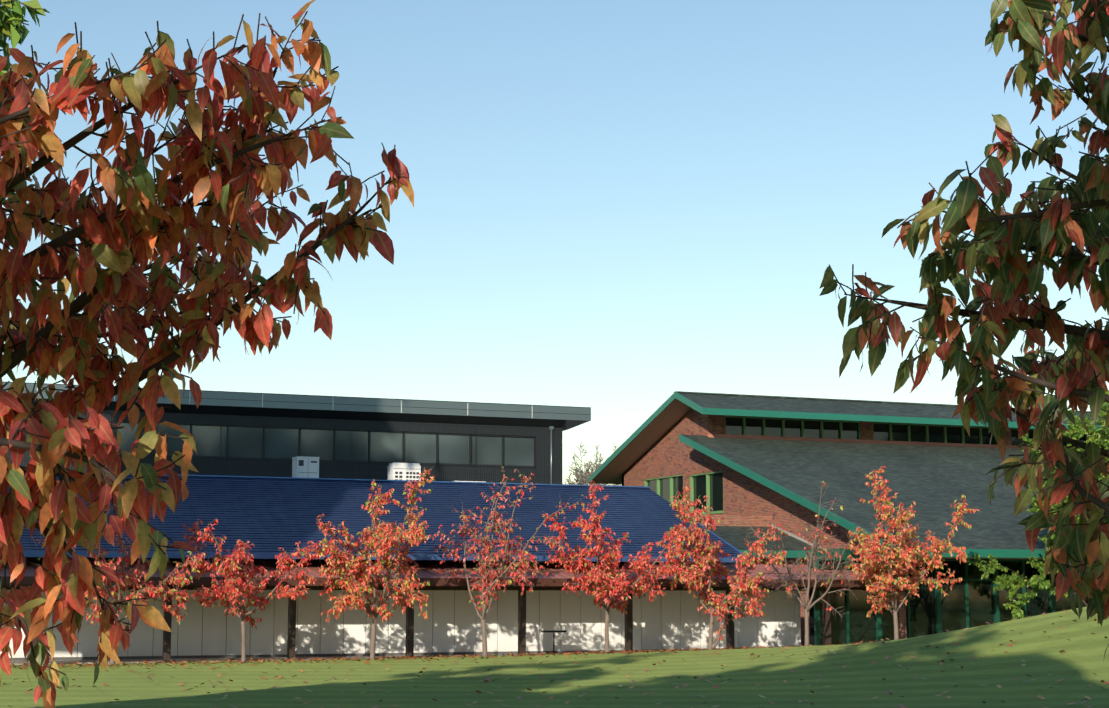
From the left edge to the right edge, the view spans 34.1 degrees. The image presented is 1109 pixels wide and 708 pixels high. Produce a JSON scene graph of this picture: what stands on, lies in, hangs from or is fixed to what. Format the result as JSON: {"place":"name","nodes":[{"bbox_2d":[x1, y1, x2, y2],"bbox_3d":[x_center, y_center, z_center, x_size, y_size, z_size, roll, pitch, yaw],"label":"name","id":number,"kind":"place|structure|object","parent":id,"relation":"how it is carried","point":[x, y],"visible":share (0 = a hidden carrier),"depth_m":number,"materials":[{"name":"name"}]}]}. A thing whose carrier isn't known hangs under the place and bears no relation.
{"place":"outdoors","nodes":[
{"label":"outdoors","id":0,"kind":"place"},
{"bbox_2d":[2,382,590,483],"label":"metal hall","id":1,"kind":"structure","parent":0,"point":[254,434],"depth_m":84.06,"materials":[{"name":"black metal"}]},
{"bbox_2d":[0,607,1108,707],"bbox_3d":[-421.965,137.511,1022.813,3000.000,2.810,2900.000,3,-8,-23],"label":"lawn","id":2,"kind":"structure","parent":0,"point":[1036,647],"depth_m":48.58,"materials":[{"name":"green plant"}]},
{"bbox_2d":[0,0,49,209],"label":"tall tree","id":3,"kind":"object","parent":2,"relation":"on","point":[13,29],"visible":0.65,"depth_m":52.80,"materials":[{"name":"green plant"}]},
{"bbox_2d":[36,530,204,664],"bbox_3d":[-14.501,8.032,60.070,4.893,4.635,5.623,5,-9,-33],"label":"cherry tree","id":4,"kind":"object","parent":2,"relation":"on","point":[180,579],"visible":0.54,"depth_m":59.94,"materials":[{"name":"red plant"}]},
{"bbox_2d":[0,0,413,707],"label":"tree","id":5,"kind":"object","parent":2,"relation":"on","point":[142,222],"visible":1,"depth_m":5.80,"materials":[{"name":"red plant"}]},
{"bbox_2d":[182,518,323,661],"bbox_3d":[-10.746,8.215,62.974,4.593,4.990,6.286,3,-8,-23],"label":"cherry tree","id":6,"kind":"object","parent":2,"relation":"on","point":[233,570],"visible":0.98,"depth_m":62.15,"materials":[{"name":"red plant"}]},
{"bbox_2d":[314,467,434,659],"bbox_3d":[-6.463,7.438,63.993,4.166,6.743,5.449,1,-8,-8],"label":"cherry tree","id":7,"kind":"object","parent":2,"relation":"on","point":[354,568],"visible":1,"depth_m":63.08,"materials":[{"name":"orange plant"}]},
{"bbox_2d":[0,472,874,664],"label":"building","id":8,"kind":"structure","parent":2,"relation":"on","point":[268,517],"depth_m":71.49,"materials":[{"name":"blue"}]},
{"bbox_2d":[292,456,319,477],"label":"rooftop hvac unit","id":9,"kind":"object","parent":8,"relation":"on","point":[304,467],"visible":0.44,"depth_m":79.57,"materials":[{"name":"white metal"}]},
{"bbox_2d":[387,462,420,480],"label":"rooftop hvac unit","id":10,"kind":"object","parent":8,"relation":"on","point":[404,470],"visible":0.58,"depth_m":81.12,"materials":[{"name":"white metal"}]},
{"bbox_2d":[432,465,586,656],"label":"cherry tree","id":11,"kind":"object","parent":2,"relation":"on","point":[498,574],"visible":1,"depth_m":65.59,"materials":[{"name":"red plant"}]},
{"bbox_2d":[541,630,565,652],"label":"standing table","id":12,"kind":"object","parent":2,"relation":"on","point":[548,631],"visible":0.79,"depth_m":70.50,"materials":[{"name":"grey metal"}]},
{"bbox_2d":[3,609,1108,707],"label":"fallen leaves","id":13,"kind":"object","parent":2,"relation":"on","point":[492,656],"visible":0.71,"depth_m":58.95,"materials":[{"name":"red plant"}]},
{"bbox_2d":[565,455,601,484],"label":"bare tree","id":14,"kind":"object","parent":2,"relation":"on","point":[576,474],"visible":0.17,"depth_m":125.68,"materials":[{"name":"grey plant"}]},
{"bbox_2d":[567,459,616,485],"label":"bare tree","id":15,"kind":"object","parent":2,"relation":"on","point":[587,482],"depth_m":120.31,"materials":[{"name":"grey plant"}]},
{"bbox_2d":[574,454,609,484],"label":"bare tree","id":16,"kind":"object","parent":2,"relation":"on","point":[590,467],"visible":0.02,"depth_m":139.16,"materials":[{"name":"grey plant"}]},
{"bbox_2d":[572,442,621,485],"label":"bare tree","id":17,"kind":"object","parent":2,"relation":"on","point":[592,469],"visible":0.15,"depth_m":132.11,"materials":[{"name":"grey plant"}]},
{"bbox_2d":[544,481,702,652],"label":"cherry tree","id":18,"kind":"object","parent":2,"relation":"on","point":[595,577],"visible":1,"depth_m":67.06,"materials":[{"name":"red plant"}]},
{"bbox_2d":[651,486,789,649],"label":"cherry tree","id":19,"kind":"object","parent":2,"relation":"on","point":[704,558],"visible":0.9,"depth_m":68.47,"materials":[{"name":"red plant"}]},
{"bbox_2d":[690,514,821,645],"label":"porch roof","id":20,"kind":"structure","parent":2,"relation":"on","point":[731,529],"depth_m":84.81,"materials":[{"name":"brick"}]},
{"bbox_2d":[744,480,862,645],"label":"cherry tree","id":21,"kind":"object","parent":2,"relation":"on","point":[806,605],"visible":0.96,"depth_m":70.57,"materials":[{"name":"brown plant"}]},
{"bbox_2d":[844,466,978,639],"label":"cherry tree","id":22,"kind":"object","parent":2,"relation":"on","point":[880,575],"visible":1,"depth_m":71.46,"materials":[{"name":"orange plant"}]},
{"bbox_2d":[808,548,1089,645],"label":"glazed wall","id":23,"kind":"structure","parent":2,"relation":"on","point":[971,599],"depth_m":78.38,"materials":[{"name":"glass"}]},
{"bbox_2d":[819,0,1108,661],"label":"tree","id":24,"kind":"object","parent":2,"relation":"on","point":[1076,373],"visible":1,"depth_m":5.99,"materials":[{"name":"green plant"}]},
{"bbox_2d":[965,390,1108,619],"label":"green tree","id":25,"kind":"object","parent":2,"relation":"on","point":[1078,431],"visible":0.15,"depth_m":75.20,"materials":[{"name":"green plant"}]},
{"bbox_2d":[0,0,1108,485],"label":"sky","id":26,"kind":"structure","parent":0,"point":[620,207],"materials":[{"name":"blue"}]},
{"bbox_2d":[622,408,906,638],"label":"brick wall","id":27,"kind":"structure","parent":0,"point":[667,465],"depth_m":94.32,"materials":[{"name":"red brick"}]},
{"bbox_2d":[589,391,1104,557],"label":"building roofs","id":28,"kind":"structure","parent":27,"relation":"on","point":[933,482],"depth_m":91.69,"materials":[{"name":"grey tile"}]},
{"bbox_2d":[622,415,1097,485],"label":"clerestory wall","id":29,"kind":"structure","parent":0,"point":[766,428],"depth_m":98.19,"materials":[{"name":"black glass"}]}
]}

